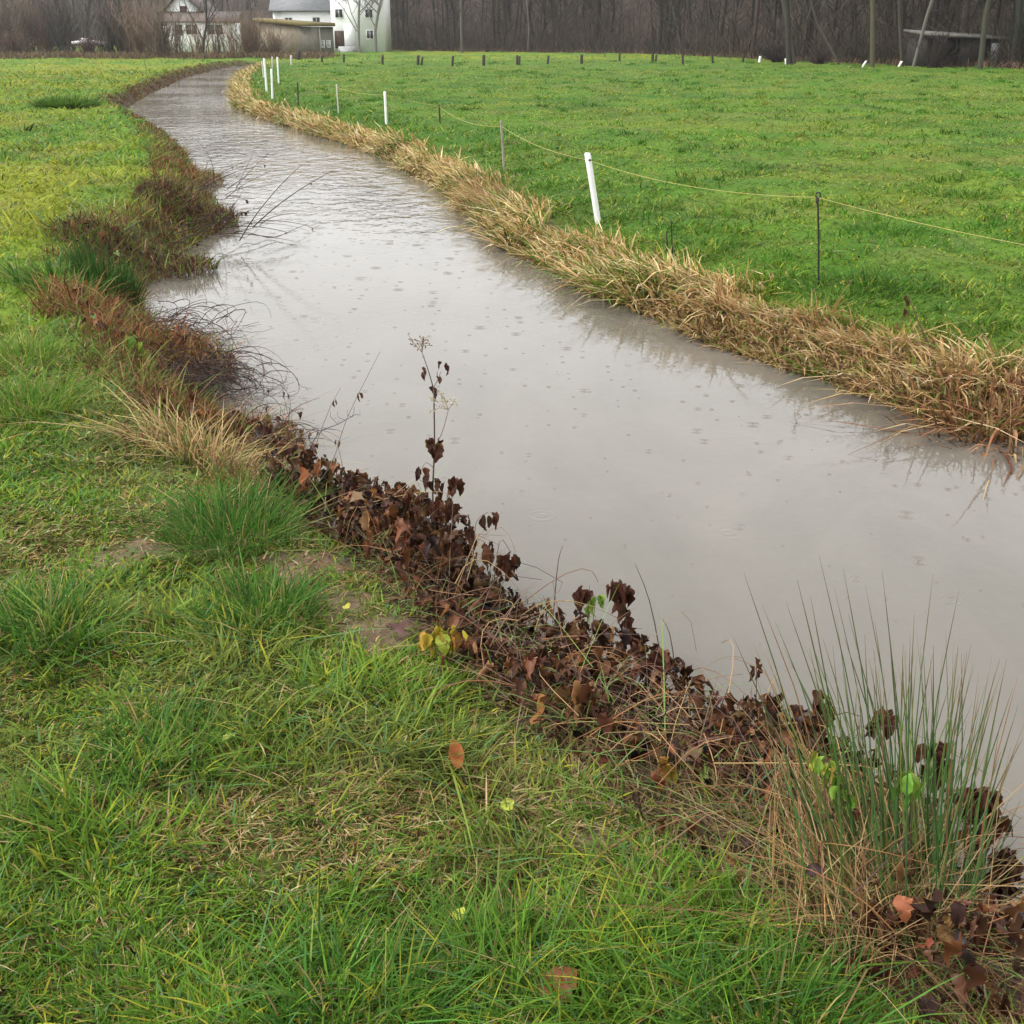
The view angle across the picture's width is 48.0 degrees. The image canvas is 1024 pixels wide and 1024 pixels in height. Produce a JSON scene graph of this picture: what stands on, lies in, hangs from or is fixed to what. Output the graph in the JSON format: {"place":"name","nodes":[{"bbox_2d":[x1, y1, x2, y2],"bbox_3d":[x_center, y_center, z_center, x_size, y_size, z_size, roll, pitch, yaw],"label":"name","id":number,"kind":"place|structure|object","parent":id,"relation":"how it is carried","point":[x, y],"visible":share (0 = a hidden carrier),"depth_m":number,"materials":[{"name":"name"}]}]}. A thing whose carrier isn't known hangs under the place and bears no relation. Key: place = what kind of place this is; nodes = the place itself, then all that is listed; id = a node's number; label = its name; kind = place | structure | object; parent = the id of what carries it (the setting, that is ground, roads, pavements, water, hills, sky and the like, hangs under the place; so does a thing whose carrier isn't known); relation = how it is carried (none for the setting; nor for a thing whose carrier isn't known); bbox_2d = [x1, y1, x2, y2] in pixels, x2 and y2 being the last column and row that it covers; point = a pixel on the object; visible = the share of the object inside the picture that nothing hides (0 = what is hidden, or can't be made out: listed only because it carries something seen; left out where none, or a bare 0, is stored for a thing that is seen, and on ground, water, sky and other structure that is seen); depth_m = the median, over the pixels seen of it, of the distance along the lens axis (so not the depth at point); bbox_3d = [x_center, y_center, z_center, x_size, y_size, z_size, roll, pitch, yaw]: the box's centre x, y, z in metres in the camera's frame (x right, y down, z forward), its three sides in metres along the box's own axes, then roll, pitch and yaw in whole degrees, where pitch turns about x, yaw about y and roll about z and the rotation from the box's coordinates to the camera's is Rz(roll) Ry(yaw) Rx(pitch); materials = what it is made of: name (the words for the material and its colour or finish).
{"place":"outdoors","nodes":[
{"label":"outdoors","id":0,"kind":"place"},
{"bbox_2d":[0,46,1023,1023],"bbox_3d":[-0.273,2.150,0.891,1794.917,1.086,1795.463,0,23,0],"label":"ground","id":1,"kind":"structure","parent":0,"point":[972,271],"depth_m":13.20,"materials":[{"name":"plant"}]},
{"bbox_2d":[0,0,35,52],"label":"bare shrub","id":2,"kind":"object","parent":1,"relation":"on","point":[5,23],"visible":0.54,"depth_m":110.06,"materials":[{"name":"brown plant"}]},
{"bbox_2d":[0,26,51,54],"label":"bare shrub","id":3,"kind":"object","parent":1,"relation":"on","point":[8,43],"visible":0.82,"depth_m":107.78,"materials":[{"name":"brown plant"}]},
{"bbox_2d":[0,0,52,52],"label":"bare shrub","id":4,"kind":"object","parent":1,"relation":"on","point":[26,31],"visible":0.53,"depth_m":114.41,"materials":[{"name":"brown plant"}]},
{"bbox_2d":[8,0,74,52],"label":"bare shrub","id":5,"kind":"object","parent":1,"relation":"on","point":[42,40],"visible":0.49,"depth_m":113.97,"materials":[{"name":"brown plant"}]},
{"bbox_2d":[7,0,92,52],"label":"bare shrub","id":6,"kind":"object","parent":1,"relation":"on","point":[64,32],"visible":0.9,"depth_m":111.79,"materials":[{"name":"brown plant"}]},
{"bbox_2d":[15,94,112,109],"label":"grass tussock","id":7,"kind":"object","parent":1,"relation":"on","point":[66,102],"depth_m":32.29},
{"bbox_2d":[0,314,139,372],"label":"grass tussock","id":8,"kind":"object","parent":1,"relation":"on","point":[32,351],"depth_m":7.26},
{"bbox_2d":[0,243,151,302],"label":"grass tussock","id":9,"kind":"object","parent":1,"relation":"on","point":[14,270],"depth_m":9.61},
{"bbox_2d":[53,31,106,53],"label":"bare shrub","id":10,"kind":"object","parent":1,"relation":"on","point":[86,45],"visible":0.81,"depth_m":108.83,"materials":[{"name":"brown plant"}]},
{"bbox_2d":[0,533,182,676],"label":"grass tussock","id":11,"kind":"object","parent":1,"relation":"on","point":[43,605],"depth_m":3.96,"materials":[{"name":"plant"}]},
{"bbox_2d":[0,341,182,424],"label":"grass tussock","id":12,"kind":"object","parent":1,"relation":"on","point":[61,394],"depth_m":6.44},
{"bbox_2d":[49,0,143,52],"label":"bare shrub","id":13,"kind":"object","parent":1,"relation":"on","point":[100,34],"visible":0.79,"depth_m":109.85,"materials":[{"name":"brown plant"}]},
{"bbox_2d":[37,226,159,310],"bbox_3d":[-3.565,-2.101,10.007,1.022,0.840,1.087,0,23,0],"label":"grass tussock","id":14,"kind":"object","parent":1,"relation":"on","point":[83,256],"depth_m":9.93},
{"bbox_2d":[65,0,171,52],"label":"bare shrub","id":15,"kind":"object","parent":1,"relation":"on","point":[121,44],"visible":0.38,"depth_m":110.47,"materials":[{"name":"brown plant"}]},
{"bbox_2d":[3,200,245,282],"bbox_3d":[-3.968,-2.794,11.854,2.007,0.733,1.953,10,25,23],"label":"withered mound","id":16,"kind":"object","parent":1,"relation":"on","point":[173,261],"visible":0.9,"depth_m":11.85,"materials":[{"name":"brown plant"}]},
{"bbox_2d":[124,335,149,359],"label":"green shoot","id":17,"kind":"object","parent":1,"relation":"on","point":[131,340],"visible":0.81,"depth_m":7.82,"materials":[{"name":"green plant"}]},
{"bbox_2d":[95,0,189,54],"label":"bare shrub","id":18,"kind":"object","parent":1,"relation":"on","point":[139,47],"visible":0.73,"depth_m":106.63,"materials":[{"name":"brown plant"}]},
{"bbox_2d":[126,0,200,57],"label":"bare shrub","id":19,"kind":"object","parent":1,"relation":"on","point":[160,45],"visible":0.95,"depth_m":103.40,"materials":[{"name":"brown plant"}]},
{"bbox_2d":[148,15,188,52],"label":"bare shrub","id":20,"kind":"object","parent":1,"relation":"on","point":[180,43],"visible":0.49,"depth_m":106.45,"materials":[{"name":"brown plant"}]},
{"bbox_2d":[0,49,339,58],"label":"dead herb strip","id":21,"kind":"object","parent":1,"relation":"on","point":[178,55],"visible":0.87,"depth_m":102.50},
{"bbox_2d":[32,664,327,810],"bbox_3d":[-0.937,0.625,3.278,0.846,0.183,0.745,0,23,0],"label":"grass tussock","id":22,"kind":"object","parent":1,"relation":"on","point":[114,738],"depth_m":3.27,"materials":[{"name":"plant"}]},
{"bbox_2d":[121,298,271,360],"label":"bare twig bush","id":23,"kind":"object","parent":1,"relation":"on","point":[190,325],"visible":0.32,"depth_m":9.25,"materials":[{"name":"brown plant"}]},
{"bbox_2d":[159,0,241,52],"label":"gabled house","id":24,"kind":"structure","parent":1,"relation":"on","point":[188,3],"depth_m":139.04,"materials":[{"name":"paint"}]},
{"bbox_2d":[181,0,221,53],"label":"bare tree","id":25,"kind":"object","parent":1,"relation":"on","point":[206,23],"visible":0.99,"depth_m":102.00,"materials":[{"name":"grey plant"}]},
{"bbox_2d":[177,6,227,53],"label":"bare shrub","id":26,"kind":"object","parent":1,"relation":"on","point":[198,47],"visible":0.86,"depth_m":102.96,"materials":[{"name":"brown plant"}]},
{"bbox_2d":[0,378,407,482],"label":"straw tuft","id":27,"kind":"object","parent":1,"relation":"on","point":[190,437],"visible":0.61,"depth_m":5.94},
{"bbox_2d":[192,11,232,52],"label":"bare shrub","id":28,"kind":"object","parent":1,"relation":"on","point":[215,47],"visible":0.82,"depth_m":106.47,"materials":[{"name":"brown plant"}]},
{"bbox_2d":[49,436,377,585],"bbox_3d":[-1.224,-0.021,4.717,1.505,0.309,1.366,-12,25,-26],"label":"grass tussock","id":29,"kind":"object","parent":1,"relation":"on","point":[200,520],"depth_m":4.73,"materials":[{"name":"plant"}]},
{"bbox_2d":[133,335,307,418],"bbox_3d":[-2.151,-0.910,7.742,1.488,0.433,1.783,-7,24,-17],"label":"bare twig bush","id":30,"kind":"object","parent":1,"relation":"on","point":[216,380],"visible":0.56,"depth_m":7.88,"materials":[{"name":"brown plant"}]},
{"bbox_2d":[105,364,338,465],"bbox_3d":[-1.684,-0.585,6.822,1.400,0.578,1.488,0,23,0],"label":"withered mound","id":31,"kind":"object","parent":1,"relation":"on","point":[155,389],"visible":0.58,"depth_m":6.78,"materials":[{"name":"brown plant"}]},
{"bbox_2d":[181,136,273,203],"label":"bare twig bush","id":32,"kind":"object","parent":1,"relation":"on","point":[212,183],"visible":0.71,"depth_m":16.89,"materials":[{"name":"brown plant"}]},
{"bbox_2d":[209,6,267,54],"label":"bare shrub","id":33,"kind":"object","parent":1,"relation":"on","point":[233,47],"visible":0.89,"depth_m":105.30,"materials":[{"name":"brown plant"}]},
{"bbox_2d":[210,7,276,52],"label":"bare shrub","id":34,"kind":"object","parent":1,"relation":"on","point":[254,45],"visible":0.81,"depth_m":106.79,"materials":[{"name":"brown plant"}]},
{"bbox_2d":[157,164,331,247],"bbox_3d":[-3.306,-3.679,13.642,2.534,1.025,2.420,0,23,0],"label":"bare twig bush","id":35,"kind":"object","parent":1,"relation":"on","point":[226,218],"visible":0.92,"depth_m":13.52,"materials":[{"name":"brown plant"}]},
{"bbox_2d":[130,535,374,654],"bbox_3d":[-0.898,0.317,4.002,0.950,0.238,0.872,0,23,0],"label":"grass tussock","id":36,"kind":"object","parent":1,"relation":"on","point":[312,595],"depth_m":4.10,"materials":[{"name":"plant"}]},
{"bbox_2d":[183,394,348,467],"bbox_3d":[-1.499,-0.469,6.812,1.044,0.330,1.061,0,23,0],"label":"bare twig bush","id":37,"kind":"object","parent":1,"relation":"on","point":[294,424],"visible":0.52,"depth_m":6.81,"materials":[{"name":"brown plant"}]},
{"bbox_2d":[235,25,299,53],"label":"bare shrub","id":38,"kind":"object","parent":1,"relation":"on","point":[274,44],"visible":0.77,"depth_m":110.39,"materials":[{"name":"brown plant"}]},
{"bbox_2d":[252,18,334,55],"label":"brown barn","id":39,"kind":"structure","parent":1,"relation":"on","point":[316,39],"depth_m":112.65,"materials":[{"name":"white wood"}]},
{"bbox_2d":[269,0,330,26],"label":"white farmhouse","id":40,"kind":"object","parent":1,"relation":"on","point":[311,10],"visible":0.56,"depth_m":144.44,"materials":[{"name":"paint"}]},
{"bbox_2d":[179,856,532,1023],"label":"grass tussock","id":41,"kind":"object","parent":1,"relation":"on","point":[307,981],"depth_m":2.48,"materials":[{"name":"plant"}]},
{"bbox_2d":[335,0,377,52],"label":"bare tree","id":42,"kind":"object","parent":1,"relation":"on","point":[358,22],"visible":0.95,"depth_m":138.04,"materials":[{"name":"grey plant"}]},
{"bbox_2d":[330,0,391,51],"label":"white house","id":43,"kind":"structure","parent":1,"relation":"on","point":[345,34],"depth_m":141.41,"materials":[{"name":"grey paint"}]},
{"bbox_2d":[358,0,382,51],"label":"bare tree","id":44,"kind":"object","parent":1,"relation":"on","point":[376,21],"visible":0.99,"depth_m":137.85,"materials":[{"name":"grey plant"}]},
{"bbox_2d":[393,489,421,584],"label":"withered sprig","id":45,"kind":"object","parent":1,"relation":"on","point":[407,499],"visible":0.54,"depth_m":4.38,"materials":[{"name":"brown plant"}]},
{"bbox_2d":[408,333,458,577],"bbox_3d":[-0.313,-0.166,4.729,0.204,1.134,0.166,0,23,0],"label":"tall dead weed","id":46,"kind":"object","parent":1,"relation":"on","point":[436,451],"visible":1,"depth_m":4.69,"materials":[{"name":"brown plant"}]},
{"bbox_2d":[419,624,467,684],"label":"yellow leaf sprig","id":47,"kind":"object","parent":1,"relation":"on","point":[439,636],"visible":0.99,"depth_m":3.64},
{"bbox_2d":[434,476,465,531],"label":"withered sprig","id":48,"kind":"object","parent":1,"relation":"on","point":[454,484],"visible":0.92,"depth_m":4.87,"materials":[{"name":"brown plant"}]},
{"bbox_2d":[448,738,463,768],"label":"fallen leaf","id":49,"kind":"object","parent":1,"relation":"on","point":[455,747],"visible":0.95,"depth_m":3.21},
{"bbox_2d":[458,512,498,605],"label":"withered sprig","id":50,"kind":"object","parent":1,"relation":"on","point":[470,533],"visible":0.85,"depth_m":4.63,"materials":[{"name":"brown plant"}]},
{"bbox_2d":[481,540,520,614],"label":"withered sprig","id":51,"kind":"object","parent":1,"relation":"on","point":[506,565],"visible":0.97,"depth_m":4.58,"materials":[{"name":"brown plant"}]},
{"bbox_2d":[0,0,1023,68],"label":"bare wood","id":52,"kind":"object","parent":1,"relation":"on","point":[891,56],"visible":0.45,"depth_m":115.60,"materials":[{"name":"brown plant"}]},
{"bbox_2d":[378,841,665,1023],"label":"grass tussock","id":53,"kind":"object","parent":1,"relation":"on","point":[492,937],"depth_m":2.58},
{"bbox_2d":[534,966,576,1003],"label":"fallen leaf","id":54,"kind":"object","parent":1,"relation":"on","point":[557,972],"visible":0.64,"depth_m":2.48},
{"bbox_2d":[572,585,593,621],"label":"withered sprig","id":55,"kind":"object","parent":1,"relation":"on","point":[580,595],"visible":0.81,"depth_m":4.46,"materials":[{"name":"brown plant"}]},
{"bbox_2d":[585,153,600,223],"bbox_3d":[0.959,-3.749,13.484,0.234,0.885,0.100,0,23,0],"label":"fence post","id":56,"kind":"object","parent":1,"relation":"on","point":[591,179],"visible":0.9,"depth_m":13.45,"materials":[{"name":"white plastic"}]},
{"bbox_2d":[337,87,1023,244],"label":"fence wire","id":57,"kind":"object","parent":56,"relation":"attached to","point":[712,189],"visible":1,"depth_m":10.93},
{"bbox_2d":[584,594,604,642],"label":"green shoot","id":58,"kind":"object","parent":1,"relation":"on","point":[600,599],"visible":0.75,"depth_m":4.69,"materials":[{"name":"green plant"}]},
{"bbox_2d":[184,420,1023,1023],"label":"withered litter","id":59,"kind":"object","parent":1,"relation":"on","point":[430,540],"depth_m":3.55,"materials":[{"name":"plant"}]},
{"bbox_2d":[212,62,1023,445],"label":"dry bank grass","id":60,"kind":"structure","parent":1,"relation":"on","point":[606,266],"depth_m":10.14,"materials":[{"name":"plant"}]},
{"bbox_2d":[606,579,635,630],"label":"withered sprig","id":61,"kind":"object","parent":1,"relation":"on","point":[623,594],"visible":0.98,"depth_m":4.37,"materials":[{"name":"brown plant"}]},
{"bbox_2d":[248,58,1023,372],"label":"pasture grass","id":62,"kind":"structure","parent":1,"relation":"on","point":[866,202],"depth_m":18.96,"materials":[{"name":"plant"}]},
{"bbox_2d":[658,756,677,795],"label":"yellow leaf sprig","id":63,"kind":"object","parent":1,"relation":"on","point":[668,767],"visible":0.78,"depth_m":3.16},
{"bbox_2d":[350,557,1023,1023],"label":"rush clump","id":64,"kind":"object","parent":1,"relation":"on","point":[848,865],"visible":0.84,"depth_m":2.71,"materials":[{"name":"plant"}]},
{"bbox_2d":[647,226,750,254],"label":"grass tussock","id":65,"kind":"object","parent":1,"relation":"on","point":[717,241],"depth_m":11.97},
{"bbox_2d":[749,38,810,61],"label":"bare shrub","id":66,"kind":"object","parent":1,"relation":"on","point":[777,55],"visible":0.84,"depth_m":86.20,"materials":[{"name":"brown plant"}]},
{"bbox_2d":[784,0,791,64],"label":"bare tree","id":67,"kind":"object","parent":1,"relation":"on","point":[787,32],"visible":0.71,"depth_m":80.47,"materials":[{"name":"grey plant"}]},
{"bbox_2d":[602,829,1023,1023],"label":"grass tussock","id":68,"kind":"object","parent":1,"relation":"on","point":[838,996],"depth_m":2.44,"materials":[{"name":"plant"}]},
{"bbox_2d":[815,192,820,286],"bbox_3d":[2.627,-2.290,9.889,0.126,0.903,0.028,0,23,0],"label":"fence rod","id":69,"kind":"object","parent":1,"relation":"on","point":[817,200],"visible":0.95,"depth_m":9.85,"materials":[{"name":"metal"}]},
{"bbox_2d":[811,689,835,754],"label":"withered sprig","id":70,"kind":"object","parent":1,"relation":"on","point":[817,703],"visible":0.51,"depth_m":3.44,"materials":[{"name":"brown plant"}]},
{"bbox_2d":[798,0,850,64],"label":"bare tree","id":71,"kind":"object","parent":1,"relation":"on","point":[827,42],"visible":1,"depth_m":79.82,"materials":[{"name":"brown plant"}]},
{"bbox_2d":[795,46,857,63],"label":"bare shrub","id":72,"kind":"object","parent":1,"relation":"on","point":[821,58],"visible":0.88,"depth_m":82.17,"materials":[{"name":"brown plant"}]},
{"bbox_2d":[809,750,857,860],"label":"green shoot","id":73,"kind":"object","parent":1,"relation":"on","point":[826,770],"visible":0.94,"depth_m":2.70,"materials":[{"name":"green plant"}]},
{"bbox_2d":[781,263,918,302],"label":"grass tussock","id":74,"kind":"object","parent":1,"relation":"on","point":[851,290],"depth_m":9.87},
{"bbox_2d":[842,947,901,989],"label":"withered sprig","id":75,"kind":"object","parent":1,"relation":"on","point":[875,970],"visible":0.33,"depth_m":2.51,"materials":[{"name":"brown plant"}]},
{"bbox_2d":[870,0,874,67],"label":"bare tree","id":76,"kind":"object","parent":1,"relation":"on","point":[872,32],"visible":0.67,"depth_m":71.84,"materials":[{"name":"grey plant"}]},
{"bbox_2d":[864,706,898,789],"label":"withered sprig","id":77,"kind":"object","parent":1,"relation":"on","point":[891,720],"visible":0.46,"depth_m":3.59,"materials":[{"name":"brown plant"}]},
{"bbox_2d":[816,217,946,237],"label":"grass tussock","id":78,"kind":"object","parent":1,"relation":"on","point":[886,228],"depth_m":12.14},
{"bbox_2d":[863,899,927,970],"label":"withered sprig","id":79,"kind":"object","parent":1,"relation":"on","point":[872,915],"visible":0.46,"depth_m":2.54,"materials":[{"name":"brown plant"}]},
{"bbox_2d":[821,259,972,298],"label":"grass tussock","id":80,"kind":"object","parent":1,"relation":"on","point":[906,277],"depth_m":9.91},
{"bbox_2d":[898,0,903,65],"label":"bare tree","id":81,"kind":"object","parent":1,"relation":"on","point":[900,32],"visible":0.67,"depth_m":75.42,"materials":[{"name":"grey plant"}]},
{"bbox_2d":[792,339,1023,499],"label":"sedge clump","id":82,"kind":"object","parent":1,"relation":"on","point":[995,397],"visible":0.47,"depth_m":7.15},
{"bbox_2d":[892,770,923,883],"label":"green shoot","id":83,"kind":"object","parent":1,"relation":"on","point":[915,785],"visible":0.77,"depth_m":2.67,"materials":[{"name":"green plant"}]},
{"bbox_2d":[808,336,1023,459],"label":"sedge clump","id":84,"kind":"object","parent":1,"relation":"on","point":[970,401],"visible":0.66,"depth_m":7.26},
{"bbox_2d":[912,0,933,66],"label":"bare tree","id":85,"kind":"object","parent":1,"relation":"on","point":[922,33],"visible":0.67,"depth_m":72.82,"materials":[{"name":"grey plant"}]},
{"bbox_2d":[915,741,952,792],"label":"withered sprig","id":86,"kind":"object","parent":1,"relation":"on","point":[939,751],"visible":0.34,"depth_m":3.44,"materials":[{"name":"brown plant"}]},
{"bbox_2d":[910,27,975,67],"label":"bare shrub","id":87,"kind":"object","parent":1,"relation":"on","point":[932,58],"visible":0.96,"depth_m":72.25,"materials":[{"name":"brown plant"}]},
{"bbox_2d":[904,29,1008,67],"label":"field shed","id":88,"kind":"structure","parent":1,"relation":"on","point":[966,53],"depth_m":74.50,"materials":[{"name":"concrete"}]},
{"bbox_2d":[917,183,1005,200],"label":"grass tussock","id":89,"kind":"object","parent":1,"relation":"on","point":[949,192],"depth_m":14.78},
{"bbox_2d":[958,787,1009,894],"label":"withered sprig","id":90,"kind":"object","parent":1,"relation":"on","point":[1006,823],"visible":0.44,"depth_m":3.06,"materials":[{"name":"brown plant"}]},
{"bbox_2d":[977,0,991,68],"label":"bare tree","id":91,"kind":"object","parent":1,"relation":"on","point":[983,36],"visible":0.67,"depth_m":69.54,"materials":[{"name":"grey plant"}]},
{"bbox_2d":[979,845,1023,940],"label":"withered sprig","id":92,"kind":"object","parent":1,"relation":"on","point":[1010,889],"visible":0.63,"depth_m":2.86,"materials":[{"name":"brown plant"}]},
{"bbox_2d":[986,3,1023,61],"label":"bare shrub","id":93,"kind":"object","parent":1,"relation":"on","point":[1020,41],"visible":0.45,"depth_m":73.75,"materials":[{"name":"brown plant"}]},
{"bbox_2d":[1011,0,1021,67],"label":"bare tree","id":94,"kind":"object","parent":1,"relation":"on","point":[1018,14],"visible":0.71,"depth_m":72.58,"materials":[{"name":"brown plant"}]},
{"bbox_2d":[0,0,1023,62],"bbox_3d":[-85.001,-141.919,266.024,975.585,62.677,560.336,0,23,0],"label":"hillside","id":95,"kind":"structure","parent":0,"point":[261,5],"depth_m":150.94,"materials":[{"name":"brown plant"}]},
{"bbox_2d":[127,65,1023,938],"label":"water","id":96,"kind":"structure","parent":0,"point":[693,481],"depth_m":6.96,"materials":[{"name":"liquid"}]},
{"bbox_2d":[8,260,232,354],"bbox_3d":[-3.046,-1.482,8.648,1.878,0.747,2.091,0,23,0],"label":"withered mound","id":97,"kind":"object","parent":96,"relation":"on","point":[74,296],"visible":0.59,"depth_m":8.58,"materials":[{"name":"brown plant"}]},
{"bbox_2d":[36,280,285,384],"bbox_3d":[-2.499,-1.281,8.336,1.715,0.640,1.847,4,23,9],"label":"withered mound","id":98,"kind":"object","parent":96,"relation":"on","point":[159,342],"visible":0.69,"depth_m":8.19,"materials":[{"name":"brown plant"}]},
{"bbox_2d":[137,147,231,187],"bbox_3d":[-5.339,-5.675,18.912,1.647,0.630,2.878,0,23,0],"label":"withered mound","id":99,"kind":"object","parent":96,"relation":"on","point":[178,164],"visible":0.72,"depth_m":18.76,"materials":[{"name":"brown plant"}]},
{"bbox_2d":[113,171,289,232],"bbox_3d":[-4.042,-4.073,14.891,2.438,0.790,2.725,-6,23,-14],"label":"withered mound","id":100,"kind":"object","parent":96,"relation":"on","point":[155,188],"visible":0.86,"depth_m":14.52,"materials":[{"name":"brown plant"}]},
{"bbox_2d":[21,59,459,539],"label":"brown bank fringe","id":101,"kind":"object","parent":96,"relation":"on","point":[172,147],"visible":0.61,"depth_m":7.99,"materials":[{"name":"plant"}]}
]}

